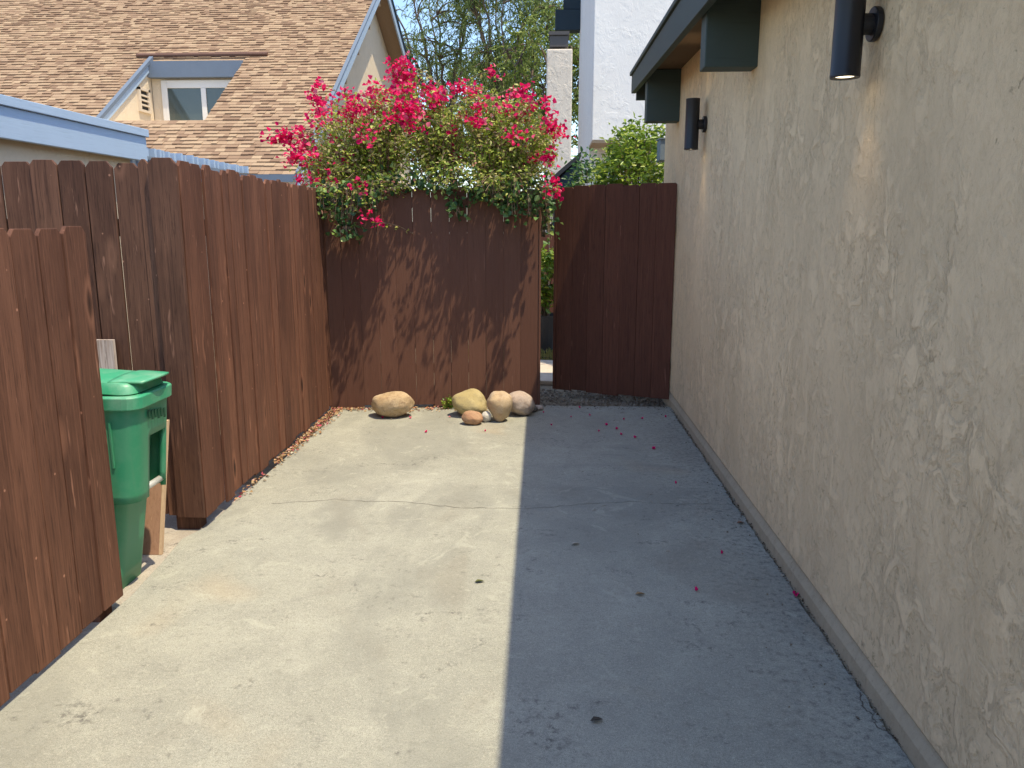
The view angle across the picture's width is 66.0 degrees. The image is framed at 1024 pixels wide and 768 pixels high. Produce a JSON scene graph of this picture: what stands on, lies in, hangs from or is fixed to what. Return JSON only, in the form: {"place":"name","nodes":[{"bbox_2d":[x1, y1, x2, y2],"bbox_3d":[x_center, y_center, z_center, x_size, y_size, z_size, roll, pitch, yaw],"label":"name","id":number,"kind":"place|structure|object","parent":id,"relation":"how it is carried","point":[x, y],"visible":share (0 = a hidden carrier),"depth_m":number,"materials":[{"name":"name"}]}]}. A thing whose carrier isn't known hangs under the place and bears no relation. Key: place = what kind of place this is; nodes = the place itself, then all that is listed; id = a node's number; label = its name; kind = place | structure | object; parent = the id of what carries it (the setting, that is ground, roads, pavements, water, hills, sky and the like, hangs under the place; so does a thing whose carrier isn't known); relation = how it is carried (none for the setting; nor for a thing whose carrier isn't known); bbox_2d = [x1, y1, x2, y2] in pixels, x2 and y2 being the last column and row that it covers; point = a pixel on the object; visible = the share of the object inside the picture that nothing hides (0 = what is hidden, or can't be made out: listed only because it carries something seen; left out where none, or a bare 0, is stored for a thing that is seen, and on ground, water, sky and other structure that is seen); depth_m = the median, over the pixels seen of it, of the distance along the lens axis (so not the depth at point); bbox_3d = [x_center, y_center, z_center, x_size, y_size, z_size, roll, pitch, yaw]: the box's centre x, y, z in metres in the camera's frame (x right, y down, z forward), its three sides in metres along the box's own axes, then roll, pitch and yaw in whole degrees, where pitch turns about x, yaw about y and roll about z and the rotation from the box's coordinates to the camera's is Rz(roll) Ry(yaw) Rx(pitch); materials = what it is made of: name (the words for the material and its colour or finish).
{"place":"outdoors","nodes":[
{"label":"outdoors","id":0,"kind":"place"},
{"bbox_2d":[0,94,148,369],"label":"building","id":1,"kind":"structure","parent":0,"point":[30,131],"depth_m":6.53,"materials":[{"name":"blue paint"}]},
{"bbox_2d":[0,485,252,710],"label":"pavement","id":2,"kind":"structure","parent":0,"point":[173,535],"depth_m":3.77,"materials":[{"name":"concrete"}]},
{"bbox_2d":[0,226,122,706],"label":"front fence","id":3,"kind":"object","parent":2,"relation":"on","point":[61,587],"visible":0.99,"depth_m":2.82,"materials":[{"name":"brown wood"}]},
{"bbox_2d":[0,158,206,528],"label":"return fence","id":4,"kind":"object","parent":2,"relation":"on","point":[144,225],"visible":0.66,"depth_m":3.90,"materials":[{"name":"brown wood"}]},
{"bbox_2d":[97,339,117,368],"bbox_3d":[-2.042,0.277,4.050,0.091,1.020,0.022,0,11,2],"label":"weathered board","id":5,"kind":"object","parent":2,"relation":"on","point":[107,356],"visible":0.29,"depth_m":3.96,"materials":[{"name":"grey wood"}]},
{"bbox_2d":[100,368,171,588],"bbox_3d":[-1.925,0.411,3.466,0.868,0.987,0.356,0,11,2],"label":"wheeled bin","id":6,"kind":"object","parent":2,"relation":"on","point":[135,407],"visible":0.43,"depth_m":3.33,"materials":[{"name":"green plastic"}]},
{"bbox_2d":[142,420,169,554],"bbox_3d":[-1.859,0.505,3.882,0.320,0.636,0.180,0,11,2],"label":"plywood offcut","id":7,"kind":"object","parent":2,"relation":"on","point":[153,541],"visible":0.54,"depth_m":3.86,"materials":[{"name":"brown wood"}]},
{"bbox_2d":[0,0,419,302],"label":"shingled house","id":8,"kind":"structure","parent":0,"point":[227,81],"depth_m":17.13,"materials":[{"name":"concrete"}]},
{"bbox_2d":[161,80,230,119],"bbox_3d":[-6.687,-6.029,17.157,1.861,1.113,0.053,0,11,2],"label":"window","id":9,"kind":"structure","parent":8,"relation":"in","point":[181,99],"depth_m":17.13,"materials":[{"name":"glass"}]},
{"bbox_2d":[211,232,660,484],"bbox_3d":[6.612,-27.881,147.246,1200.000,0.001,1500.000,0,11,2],"label":"ground","id":10,"kind":"structure","parent":0,"point":[269,467],"depth_m":7.21,"materials":[{"name":"soil"}]},
{"bbox_2d":[130,148,248,172],"bbox_3d":[-4.868,-1.484,9.486,2.629,2.380,2.882,0,11,2],"label":"pergola","id":11,"kind":"object","parent":10,"relation":"on","point":[214,165],"visible":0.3,"depth_m":8.97,"materials":[{"name":"blue"}]},
{"bbox_2d":[259,50,575,404],"bbox_3d":[-0.721,-1.238,6.760,2.494,2.991,1.407,0,11,2],"label":"bougainvillea","id":12,"kind":"object","parent":10,"relation":"on","point":[359,155],"visible":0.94,"depth_m":6.43,"materials":[{"name":"pink plant"}]},
{"bbox_2d":[396,0,512,176],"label":"pepper tree","id":13,"kind":"object","parent":10,"relation":"on","point":[424,40],"visible":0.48,"depth_m":26.72,"materials":[{"name":"green plant"}]},
{"bbox_2d":[377,233,553,318],"bbox_3d":[-0.706,-1.403,11.193,2.598,1.468,0.025,0,11,2],"label":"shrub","id":14,"kind":"object","parent":10,"relation":"on","point":[550,245],"visible":0.02,"depth_m":11.03,"materials":[{"name":"plant"}]},
{"bbox_2d":[426,43,545,232],"bbox_3d":[-0.829,-9.161,31.659,6.500,8.738,5.053,-3,12,-16],"label":"broadleaf tree","id":15,"kind":"object","parent":10,"relation":"on","point":[460,97],"visible":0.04,"depth_m":30.91,"materials":[{"name":"green plant"}]},
{"bbox_2d":[420,0,578,118],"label":"pepper tree","id":16,"kind":"object","parent":10,"relation":"on","point":[486,54],"visible":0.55,"depth_m":24.89,"materials":[{"name":"green plant"}]},
{"bbox_2d":[468,345,552,359],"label":"dry grass","id":17,"kind":"structure","parent":10,"relation":"on","point":[548,354],"depth_m":9.62,"materials":[{"name":"plant"}]},
{"bbox_2d":[487,0,579,186],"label":"broadleaf tree","id":18,"kind":"object","parent":10,"relation":"on","point":[573,45],"visible":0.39,"depth_m":21.88,"materials":[{"name":"green plant"}]},
{"bbox_2d":[540,313,552,351],"bbox_3d":[0.401,-0.636,10.063,0.480,0.510,0.480,0,11,2],"label":"plant pot","id":19,"kind":"object","parent":10,"relation":"on","point":[546,339],"visible":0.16,"depth_m":9.87,"materials":[{"name":"grey"}]},
{"bbox_2d":[541,244,553,315],"bbox_3d":[0.407,-1.074,9.951,0.875,1.416,0.806,0,11,2],"label":"potted plant","id":20,"kind":"object","parent":19,"relation":"in","point":[547,262],"visible":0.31,"depth_m":9.79,"materials":[{"name":"green plant"}]},
{"bbox_2d":[553,146,606,231],"bbox_3d":[0.899,-1.520,9.358,0.844,2.523,1.002,0,11,2],"label":"green shrub","id":21,"kind":"object","parent":10,"relation":"on","point":[581,173],"visible":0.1,"depth_m":9.14,"materials":[{"name":"green plant"}]},
{"bbox_2d":[580,112,665,185],"bbox_3d":[1.370,-1.578,8.832,1.313,2.843,1.361,0,11,2],"label":"green shrub","id":22,"kind":"object","parent":10,"relation":"on","point":[631,174],"visible":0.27,"depth_m":8.39,"materials":[{"name":"green plant"}]},
{"bbox_2d":[630,0,1023,767],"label":"tan house","id":23,"kind":"structure","parent":10,"relation":"on","point":[844,402],"depth_m":2.64,"materials":[{"name":"paint"}]},
{"bbox_2d":[552,183,676,398],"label":"garden gate","id":24,"kind":"structure","parent":23,"relation":"attached to","point":[614,250],"depth_m":7.05,"materials":[{"name":"brown wood"}]},
{"bbox_2d":[684,98,706,149],"bbox_3d":[1.280,-1.813,5.500,0.142,0.340,0.110,0,11,2],"label":"wall sconce","id":25,"kind":"object","parent":23,"relation":"attached to","point":[694,123],"depth_m":5.47,"materials":[{"name":"black metal"}]},
{"bbox_2d":[829,0,883,80],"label":"wall sconce","id":26,"kind":"object","parent":23,"relation":"attached to","point":[854,22],"depth_m":2.61,"materials":[{"name":"black metal"}]},
{"bbox_2d":[0,406,913,767],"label":"driveway","id":27,"kind":"structure","parent":0,"point":[324,598],"depth_m":3.09,"materials":[{"name":"concrete"}]},
{"bbox_2d":[176,160,332,517],"bbox_3d":[-1.605,-0.446,5.302,0.066,1.839,2.679,0,11,1],"label":"side fence","id":28,"kind":"object","parent":27,"relation":"on","point":[264,267],"visible":0.97,"depth_m":4.79,"materials":[{"name":"brown wood"}]},
{"bbox_2d":[232,406,487,500],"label":"leaf litter","id":29,"kind":"object","parent":27,"relation":"on","point":[327,416],"visible":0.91,"depth_m":6.06,"materials":[{"name":"brown plant"}]},
{"bbox_2d":[371,391,414,417],"bbox_3d":[-0.991,0.162,6.526,0.366,0.214,0.275,0,11,2],"label":"rock","id":30,"kind":"object","parent":27,"relation":"on","point":[392,404],"visible":1,"depth_m":6.42,"materials":[{"name":"beige stone"}]},
{"bbox_2d":[323,187,541,407],"bbox_3d":[-0.664,-0.722,6.732,1.820,1.870,0.091,-1,11,-4],"label":"back fence","id":31,"kind":"object","parent":27,"relation":"on","point":[491,313],"visible":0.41,"depth_m":6.70,"materials":[{"name":"brown wood"}]},
{"bbox_2d":[310,161,562,244],"bbox_3d":[-0.590,-1.467,6.400,2.223,0.677,0.640,-3,12,-16],"label":"ivy","id":32,"kind":"object","parent":31,"relation":"attached to","point":[546,205],"visible":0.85,"depth_m":6.39,"materials":[{"name":"green plant"}]},
{"bbox_2d":[441,394,453,408],"bbox_3d":[-0.537,0.155,6.799,0.162,0.143,0.096,0,11,2],"label":"weed","id":33,"kind":"object","parent":27,"relation":"on","point":[448,405],"visible":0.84,"depth_m":6.80,"materials":[{"name":"green plant"}]},
{"bbox_2d":[452,388,486,414],"bbox_3d":[-0.355,0.151,6.570,0.292,0.219,0.283,0,11,2],"label":"rock","id":34,"kind":"object","parent":27,"relation":"on","point":[472,399],"visible":0.82,"depth_m":6.47,"materials":[{"name":"beige stone"}]},
{"bbox_2d":[461,410,482,424],"bbox_3d":[-0.318,0.266,6.271,0.172,0.112,0.132,0,11,2],"label":"rock","id":35,"kind":"object","parent":27,"relation":"on","point":[472,417],"visible":1,"depth_m":6.23,"materials":[{"name":"brown stone"}]},
{"bbox_2d":[482,411,491,421],"bbox_3d":[-0.206,0.261,6.358,0.086,0.087,0.093,0,11,2],"label":"rock","id":36,"kind":"object","parent":27,"relation":"on","point":[487,416],"visible":0.88,"depth_m":6.33,"materials":[{"name":"grey stone"}]},
{"bbox_2d":[487,391,512,421],"bbox_3d":[-0.101,0.180,6.362,0.211,0.244,0.197,0,11,2],"label":"rock","id":37,"kind":"object","parent":27,"relation":"on","point":[499,405],"visible":1,"depth_m":6.29,"materials":[{"name":"beige stone"}]},
{"bbox_2d":[510,391,534,415],"bbox_3d":[0.074,0.161,6.571,0.233,0.200,0.216,0,11,2],"label":"rock","id":38,"kind":"object","parent":27,"relation":"on","point":[523,403],"visible":0.8,"depth_m":6.49,"materials":[{"name":"grey stone"}]},
{"bbox_2d":[536,405,543,409],"bbox_3d":[0.231,0.202,6.758,0.080,0.045,0.057,0,11,2],"label":"rock","id":39,"kind":"object","parent":27,"relation":"on","point":[540,407],"visible":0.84,"depth_m":6.74,"materials":[{"name":"grey stone"}]},
{"bbox_2d":[590,716,601,720],"bbox_3d":[0.270,1.067,2.510,0.044,0.011,0.024,0,11,2],"label":"leaf","id":40,"kind":"object","parent":27,"relation":"on","point":[595,718],"visible":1,"depth_m":2.52,"materials":[{"name":"brown plant"}]},
{"bbox_2d":[541,389,897,740],"bbox_3d":[0.744,0.584,5.089,1.162,0.086,5.410,0,11,2],"label":"debris","id":41,"kind":"object","parent":27,"relation":"on","point":[822,630],"visible":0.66,"depth_m":4.17,"materials":[{"name":"brown plant"}]},
{"bbox_2d":[393,0,578,221],"label":"sky","id":42,"kind":"structure","parent":0,"point":[406,22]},
{"bbox_2d":[540,360,552,384],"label":"path","id":43,"kind":"structure","parent":0,"point":[546,372],"depth_m":8.56,"materials":[{"name":"grey concrete"}]},
{"bbox_2d":[550,152,580,230],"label":"garden shed","id":44,"kind":"structure","parent":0,"point":[561,173],"depth_m":11.30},
{"bbox_2d":[540,388,664,406],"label":"gravel","id":45,"kind":"structure","parent":0,"point":[606,398],"depth_m":7.40,"materials":[{"name":"grey gravel"}]},
{"bbox_2d":[555,0,673,185],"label":"white building","id":46,"kind":"structure","parent":0,"point":[615,36],"depth_m":13.24,"materials":[{"name":"paint"}]},
{"bbox_2d":[545,31,572,232],"bbox_3d":[0.749,-3.265,12.838,0.400,4.555,0.500,0,11,2],"label":"chimney","id":47,"kind":"object","parent":46,"relation":"attached to","point":[559,74],"visible":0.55,"depth_m":12.31,"materials":[{"name":"paint"}]},
{"bbox_2d":[656,138,664,161],"bbox_3d":[1.669,-2.353,7.927,0.410,0.219,0.220,0,11,2],"label":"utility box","id":48,"kind":"object","parent":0,"point":[661,150],"visible":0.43,"depth_m":7.85,"materials":[{"name":"grey paint"}]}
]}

